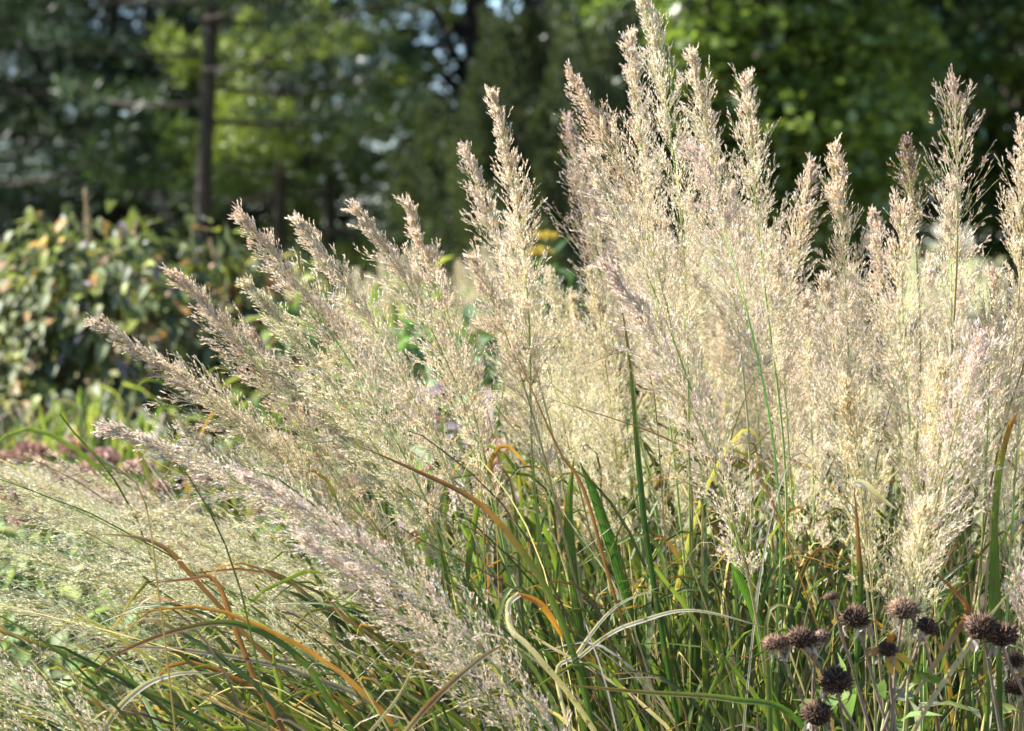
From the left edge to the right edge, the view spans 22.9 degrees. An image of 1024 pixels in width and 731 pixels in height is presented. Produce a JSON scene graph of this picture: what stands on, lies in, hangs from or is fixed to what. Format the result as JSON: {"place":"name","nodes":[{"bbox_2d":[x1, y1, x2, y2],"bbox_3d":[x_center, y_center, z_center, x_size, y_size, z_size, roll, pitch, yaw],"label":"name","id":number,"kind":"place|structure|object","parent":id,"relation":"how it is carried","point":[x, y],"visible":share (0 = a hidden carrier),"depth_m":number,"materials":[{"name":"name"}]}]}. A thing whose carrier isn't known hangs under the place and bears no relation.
{"place":"outdoors","nodes":[
{"label":"outdoors","id":0,"kind":"place"},
{"bbox_2d":[0,414,731,730],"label":"feather reed grass","id":1,"kind":"object","parent":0,"point":[190,540],"depth_m":2.60,"materials":[{"name":"plant"}]},
{"bbox_2d":[0,192,957,730],"bbox_3d":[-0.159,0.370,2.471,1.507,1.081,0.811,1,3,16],"label":"feather reed grass","id":2,"kind":"object","parent":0,"point":[296,504],"depth_m":2.41,"materials":[{"name":"plant"}]},
{"bbox_2d":[0,0,1006,243],"label":"sky","id":3,"kind":"structure","parent":0,"point":[496,3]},
{"bbox_2d":[0,244,1023,543],"bbox_3d":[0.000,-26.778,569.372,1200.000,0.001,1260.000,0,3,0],"label":"ground","id":4,"kind":"structure","parent":0,"point":[908,290],"depth_m":26.43,"materials":[{"name":"green plant"}]},
{"bbox_2d":[0,5,187,292],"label":"pine tree","id":5,"kind":"object","parent":4,"relation":"on","point":[10,161],"visible":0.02,"depth_m":37.82,"materials":[{"name":"green plant"}]},
{"bbox_2d":[0,0,233,314],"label":"pine tree","id":6,"kind":"object","parent":4,"relation":"on","point":[50,132],"visible":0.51,"depth_m":23.14,"materials":[{"name":"green plant"}]},
{"bbox_2d":[0,0,253,298],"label":"pine tree","id":7,"kind":"object","parent":4,"relation":"on","point":[4,157],"visible":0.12,"depth_m":26.07,"materials":[{"name":"green plant"}]},
{"bbox_2d":[0,0,359,275],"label":"pine tree","id":8,"kind":"object","parent":4,"relation":"on","point":[139,19],"visible":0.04,"depth_m":28.89,"materials":[{"name":"green plant"}]},
{"bbox_2d":[0,0,364,263],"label":"pine tree","id":9,"kind":"object","parent":4,"relation":"on","point":[347,217],"visible":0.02,"depth_m":31.09,"materials":[{"name":"green plant"}]},
{"bbox_2d":[0,0,370,333],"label":"pine tree","id":10,"kind":"object","parent":4,"relation":"on","point":[46,53],"visible":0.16,"depth_m":25.70,"materials":[{"name":"green plant"}]},
{"bbox_2d":[0,0,383,313],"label":"pine tree","id":11,"kind":"object","parent":4,"relation":"on","point":[268,208],"visible":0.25,"depth_m":25.54,"materials":[{"name":"green plant"}]},
{"bbox_2d":[12,0,435,283],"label":"pine tree","id":12,"kind":"object","parent":4,"relation":"on","point":[211,22],"visible":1,"depth_m":18.93,"materials":[{"name":"green plant"}]},
{"bbox_2d":[80,0,458,271],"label":"pine tree","id":13,"kind":"object","parent":4,"relation":"on","point":[377,214],"visible":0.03,"depth_m":33.78,"materials":[{"name":"green plant"}]},
{"bbox_2d":[77,0,478,298],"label":"pine tree","id":14,"kind":"object","parent":4,"relation":"on","point":[279,192],"visible":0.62,"depth_m":21.89,"materials":[{"name":"green plant"}]},
{"bbox_2d":[89,0,525,346],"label":"pine tree","id":15,"kind":"object","parent":4,"relation":"on","point":[330,233],"visible":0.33,"depth_m":22.50,"materials":[{"name":"green plant"}]},
{"bbox_2d":[158,0,457,301],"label":"pine tree","id":16,"kind":"object","parent":4,"relation":"on","point":[269,225],"visible":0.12,"depth_m":30.11,"materials":[{"name":"green plant"}]},
{"bbox_2d":[261,186,389,275],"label":"distant shrub","id":17,"kind":"object","parent":4,"relation":"on","point":[338,210],"visible":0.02,"depth_m":54.92,"materials":[{"name":"green plant"}]},
{"bbox_2d":[234,0,614,219],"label":"broadleaf tree","id":18,"kind":"object","parent":4,"relation":"on","point":[465,34],"visible":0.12,"depth_m":30.12,"materials":[{"name":"green plant"}]},
{"bbox_2d":[368,95,548,405],"bbox_3d":[-0.286,-0.685,16.025,1.268,2.140,1.220,0,3,0],"label":"conifer shrub","id":19,"kind":"object","parent":4,"relation":"on","point":[421,151],"visible":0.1,"depth_m":15.76,"materials":[{"name":"green plant"}]},
{"bbox_2d":[0,543,1023,730],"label":"garden bed","id":20,"kind":"object","parent":4,"relation":"on","point":[888,584],"visible":0.01,"depth_m":7.41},
{"bbox_2d":[0,413,125,696],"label":"grass tuft","id":21,"kind":"object","parent":20,"relation":"on","point":[24,465],"visible":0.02,"depth_m":5.70,"materials":[{"name":"plant"}]},
{"bbox_2d":[0,436,132,727],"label":"stonecrop","id":22,"kind":"object","parent":20,"relation":"on","point":[24,447],"visible":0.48,"depth_m":4.61,"materials":[{"name":"pink plant"}]},
{"bbox_2d":[0,383,179,702],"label":"grass tuft","id":23,"kind":"object","parent":20,"relation":"on","point":[61,423],"visible":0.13,"depth_m":5.56,"materials":[{"name":"green plant"}]},
{"bbox_2d":[0,470,183,729],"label":"stonecrop","id":24,"kind":"object","parent":20,"relation":"on","point":[18,642],"visible":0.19,"depth_m":4.03,"materials":[{"name":"pink plant"}]},
{"bbox_2d":[0,446,230,719],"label":"stonecrop","id":25,"kind":"object","parent":20,"relation":"on","point":[112,455],"visible":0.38,"depth_m":4.41,"materials":[{"name":"pink plant"}]},
{"bbox_2d":[0,399,234,692],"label":"grass tuft","id":26,"kind":"object","parent":20,"relation":"on","point":[119,445],"visible":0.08,"depth_m":5.50,"materials":[{"name":"green plant"}]},
{"bbox_2d":[0,504,315,730],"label":"leafy perennial","id":27,"kind":"object","parent":20,"relation":"on","point":[54,639],"visible":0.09,"depth_m":3.81,"materials":[{"name":"green plant"}]},
{"bbox_2d":[0,188,336,550],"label":"leafy bush","id":28,"kind":"object","parent":20,"relation":"on","point":[123,287],"visible":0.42,"depth_m":6.82,"materials":[{"name":"green plant"}]},
{"bbox_2d":[146,432,311,668],"bbox_3d":[-0.590,0.450,5.536,0.542,0.621,0.559,0,3,0],"label":"grass tuft","id":29,"kind":"object","parent":20,"relation":"on","point":[223,505],"visible":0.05,"depth_m":5.51,"materials":[{"name":"plant"}]},
{"bbox_2d":[141,241,367,568],"bbox_3d":[-0.724,0.154,7.333,0.705,1.041,0.778,0,3,0],"label":"leafy bush","id":30,"kind":"object","parent":20,"relation":"on","point":[278,298],"visible":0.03,"depth_m":7.19,"materials":[{"name":"green plant"}]},
{"bbox_2d":[45,507,516,730],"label":"leafy perennial","id":31,"kind":"object","parent":20,"relation":"on","point":[105,655],"visible":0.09,"depth_m":3.53,"materials":[{"name":"green plant"}]},
{"bbox_2d":[182,464,398,719],"bbox_3d":[-0.288,0.489,4.124,0.517,0.683,0.382,-1,3,-24],"label":"stonecrop","id":32,"kind":"object","parent":20,"relation":"on","point":[249,514],"visible":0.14,"depth_m":4.00,"materials":[{"name":"green plant"}]},
{"bbox_2d":[206,256,517,672],"bbox_3d":[-0.332,0.243,5.914,0.825,0.999,0.591,0,3,0],"label":"leafy perennial","id":33,"kind":"object","parent":20,"relation":"on","point":[265,336],"visible":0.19,"depth_m":5.87,"materials":[{"name":"green plant"}]},
{"bbox_2d":[214,403,565,716],"bbox_3d":[-0.181,0.444,3.934,0.608,0.790,0.600,0,3,0],"label":"leafy perennial","id":34,"kind":"object","parent":20,"relation":"on","point":[419,449],"visible":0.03,"depth_m":3.82,"materials":[{"name":"green plant"}]},
{"bbox_2d":[359,280,507,511],"bbox_3d":[-0.185,0.256,6.206,0.465,0.944,0.388,0,3,0],"label":"aster","id":35,"kind":"object","parent":20,"relation":"on","point":[474,348],"visible":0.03,"depth_m":6.20,"materials":[{"name":"green plant"}]},
{"bbox_2d":[320,303,616,646],"bbox_3d":[-0.091,0.321,5.337,0.671,0.900,0.573,0,3,0],"label":"leafy perennial","id":36,"kind":"object","parent":20,"relation":"on","point":[485,339],"visible":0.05,"depth_m":5.26,"materials":[{"name":"green plant"}]},
{"bbox_2d":[371,377,608,722],"bbox_3d":[-0.015,0.438,3.380,0.385,0.857,0.307,0,3,0],"label":"leafy perennial","id":37,"kind":"object","parent":20,"relation":"on","point":[454,428],"visible":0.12,"depth_m":3.33,"materials":[{"name":"green plant"}]},
{"bbox_2d":[494,230,602,605],"bbox_3d":[0.070,0.220,5.774,0.290,1.058,0.285,0,3,0],"label":"yarrow","id":38,"kind":"object","parent":20,"relation":"on","point":[539,250],"visible":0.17,"depth_m":5.75,"materials":[{"name":"green plant"}]},
{"bbox_2d":[484,237,620,494],"bbox_3d":[0.093,0.211,6.118,0.355,1.044,0.355,-1,3,-27],"label":"aster","id":39,"kind":"object","parent":20,"relation":"on","point":[568,276],"visible":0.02,"depth_m":6.08,"materials":[{"name":"green plant"}]},
{"bbox_2d":[760,632,814,730],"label":"dried coneflower","id":40,"kind":"object","parent":20,"relation":"on","point":[772,643],"visible":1,"depth_m":2.13,"materials":[{"name":"brown plant"}]},
{"bbox_2d":[799,695,834,730],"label":"dried coneflower","id":41,"kind":"object","parent":20,"relation":"on","point":[817,713],"visible":1,"depth_m":2.13,"materials":[{"name":"brown plant"}]},
{"bbox_2d":[780,624,858,730],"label":"dried coneflower","id":42,"kind":"object","parent":20,"relation":"on","point":[804,637],"visible":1,"depth_m":2.13,"materials":[{"name":"brown plant"}]},
{"bbox_2d":[811,627,830,730],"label":"dried coneflower","id":43,"kind":"object","parent":20,"relation":"on","point":[822,637],"visible":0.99,"depth_m":2.13,"materials":[{"name":"brown plant"}]},
{"bbox_2d":[814,663,855,730],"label":"dried coneflower","id":44,"kind":"object","parent":20,"relation":"on","point":[837,680],"visible":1,"depth_m":2.13,"materials":[{"name":"black plant"}]},
{"bbox_2d":[823,591,870,730],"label":"dried coneflower","id":45,"kind":"object","parent":20,"relation":"on","point":[831,596],"visible":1,"depth_m":2.15,"materials":[{"name":"brown plant"}]},
{"bbox_2d":[837,603,889,730],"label":"dried coneflower","id":46,"kind":"object","parent":20,"relation":"on","point":[856,617],"visible":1,"depth_m":2.13,"materials":[{"name":"brown plant"}]},
{"bbox_2d":[791,652,954,730],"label":"leafy perennial","id":47,"kind":"object","parent":20,"relation":"on","point":[882,687],"visible":0.65,"depth_m":2.24,"materials":[{"name":"green plant"}]},
{"bbox_2d":[868,633,913,730],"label":"dried coneflower","id":48,"kind":"object","parent":20,"relation":"on","point":[888,649],"visible":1,"depth_m":2.13,"materials":[{"name":"brown plant"}]},
{"bbox_2d":[884,593,923,730],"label":"dried coneflower","id":49,"kind":"object","parent":20,"relation":"on","point":[901,609],"visible":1,"depth_m":2.13,"materials":[{"name":"brown plant"}]},
{"bbox_2d":[881,614,940,730],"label":"dried coneflower","id":50,"kind":"object","parent":20,"relation":"on","point":[926,626],"visible":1,"depth_m":2.13,"materials":[{"name":"brown plant"}]},
{"bbox_2d":[942,698,1023,719],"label":"leafy perennial","id":51,"kind":"object","parent":20,"relation":"on","point":[1007,708],"visible":0.79,"depth_m":2.27,"materials":[{"name":"green plant"}]},
{"bbox_2d":[962,609,1007,730],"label":"dried coneflower","id":52,"kind":"object","parent":20,"relation":"on","point":[979,627],"visible":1,"depth_m":2.13,"materials":[{"name":"brown plant"}]},
{"bbox_2d":[984,617,1023,695],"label":"dried coneflower","id":53,"kind":"object","parent":20,"relation":"on","point":[1008,635],"visible":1,"depth_m":2.13,"materials":[{"name":"brown plant"}]},
{"bbox_2d":[999,649,1023,730],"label":"dried coneflower","id":54,"kind":"object","parent":20,"relation":"on","point":[1016,660],"visible":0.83,"depth_m":2.21,"materials":[{"name":"brown plant"}]},
{"bbox_2d":[1002,675,1023,730],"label":"dried coneflower","id":55,"kind":"object","parent":20,"relation":"on","point":[1011,686],"visible":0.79,"depth_m":2.19,"materials":[{"name":"brown plant"}]},
{"bbox_2d":[397,0,669,313],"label":"broadleaf tree","id":56,"kind":"object","parent":4,"relation":"on","point":[507,13],"visible":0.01,"depth_m":35.80,"materials":[{"name":"green plant"}]},
{"bbox_2d":[412,0,690,422],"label":"conifer shrub","id":57,"kind":"object","parent":4,"relation":"on","point":[521,66],"visible":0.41,"depth_m":14.61,"materials":[{"name":"green plant"}]},
{"bbox_2d":[585,0,965,409],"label":"broadleaf tree","id":58,"kind":"object","parent":4,"relation":"on","point":[779,46],"visible":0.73,"depth_m":14.80,"materials":[{"name":"green plant"}]},
{"bbox_2d":[543,0,1023,375],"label":"broadleaf tree","id":59,"kind":"object","parent":4,"relation":"on","point":[982,26],"visible":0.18,"depth_m":19.17,"materials":[{"name":"green plant"}]},
{"bbox_2d":[576,2,1002,326],"bbox_3d":[4.042,-4.591,29.787,7.262,8.379,6.234,0,3,0],"label":"broadleaf tree","id":60,"kind":"object","parent":4,"relation":"on","point":[939,203],"depth_m":29.78,"materials":[{"name":"green plant"}]},
{"bbox_2d":[911,7,1023,352],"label":"broadleaf tree","id":61,"kind":"object","parent":4,"relation":"on","point":[1012,102],"visible":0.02,"depth_m":23.96,"materials":[{"name":"green plant"}]},
{"bbox_2d":[0,0,1023,730],"bbox_3d":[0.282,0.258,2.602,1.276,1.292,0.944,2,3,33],"label":"feather reed grass","id":62,"kind":"object","parent":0,"point":[659,328],"depth_m":2.51,"materials":[{"name":"plant"}]},
{"bbox_2d":[0,62,1023,730],"bbox_3d":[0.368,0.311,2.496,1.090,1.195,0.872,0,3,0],"label":"feather reed grass","id":63,"kind":"object","parent":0,"point":[842,396],"depth_m":2.34,"materials":[{"name":"plant"}]}
]}

